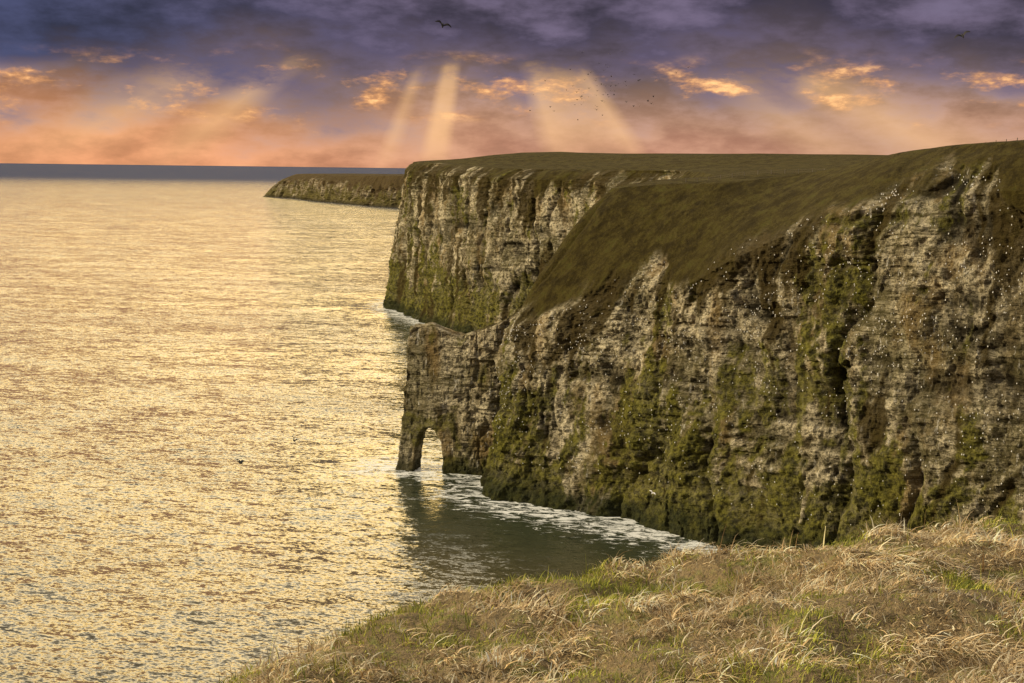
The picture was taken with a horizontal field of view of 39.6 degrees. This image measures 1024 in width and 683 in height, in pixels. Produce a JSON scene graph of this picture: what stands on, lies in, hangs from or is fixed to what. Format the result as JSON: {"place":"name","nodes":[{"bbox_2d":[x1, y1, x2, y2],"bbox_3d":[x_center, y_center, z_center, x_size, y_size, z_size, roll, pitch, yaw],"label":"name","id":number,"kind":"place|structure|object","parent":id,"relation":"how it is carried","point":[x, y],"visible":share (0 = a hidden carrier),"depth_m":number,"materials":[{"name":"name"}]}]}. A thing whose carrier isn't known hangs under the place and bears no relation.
{"place":"outdoors","nodes":[
{"label":"outdoors","id":0,"kind":"place"},
{"bbox_2d":[0,163,738,682],"bbox_3d":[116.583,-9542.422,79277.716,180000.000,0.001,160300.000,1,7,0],"label":"sea","id":1,"kind":"structure","parent":0,"point":[176,341],"depth_m":467.70,"materials":[{"name":"liquid"}]},
{"bbox_2d":[263,173,404,206],"bbox_3d":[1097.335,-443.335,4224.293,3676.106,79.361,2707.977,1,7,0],"label":"distant headland","id":2,"kind":"structure","parent":1,"relation":"in","point":[382,190],"depth_m":3633.62,"materials":[{"name":"brown stone"}]},
{"bbox_2d":[395,311,517,475],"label":"sea arch promontory","id":3,"kind":"structure","parent":1,"relation":"in","point":[452,387],"depth_m":428.10,"materials":[{"name":"beige stone"}]},
{"bbox_2d":[435,20,450,27],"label":"seagull","id":4,"kind":"object","parent":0,"point":[442,24],"visible":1,"depth_m":129.88,"materials":[{"name":"black"}]},
{"bbox_2d":[0,0,1023,167],"label":"sky","id":5,"kind":"structure","parent":0,"point":[272,83],"materials":[{"name":"purple"}]},
{"bbox_2d":[530,51,689,119],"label":"flock of seabirds","id":6,"kind":"object","parent":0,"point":[605,84],"visible":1,"depth_m":495.51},
{"bbox_2d":[198,504,1023,682],"bbox_3d":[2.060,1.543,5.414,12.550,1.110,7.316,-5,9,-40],"label":"grass","id":7,"kind":"structure","parent":0,"point":[556,610],"depth_m":6.46,"materials":[{"name":"plant"}]},
{"bbox_2d":[383,140,1023,551],"bbox_3d":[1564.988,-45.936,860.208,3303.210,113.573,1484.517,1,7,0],"label":"chalk sea cliff","id":8,"kind":"structure","parent":0,"point":[531,238],"depth_m":357.58,"materials":[{"name":"brown stone"}]},
{"bbox_2d":[493,167,1022,531],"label":"seabird colony","id":9,"kind":"object","parent":8,"relation":"on","point":[796,343],"visible":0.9,"depth_m":336.59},
{"bbox_2d":[690,138,1017,180],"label":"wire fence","id":10,"kind":"object","parent":8,"relation":"on","point":[798,169],"visible":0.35,"depth_m":416.42,"materials":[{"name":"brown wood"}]},
{"bbox_2d":[954,31,969,38],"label":"seagull","id":11,"kind":"object","parent":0,"point":[962,35],"visible":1,"depth_m":139.95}
]}

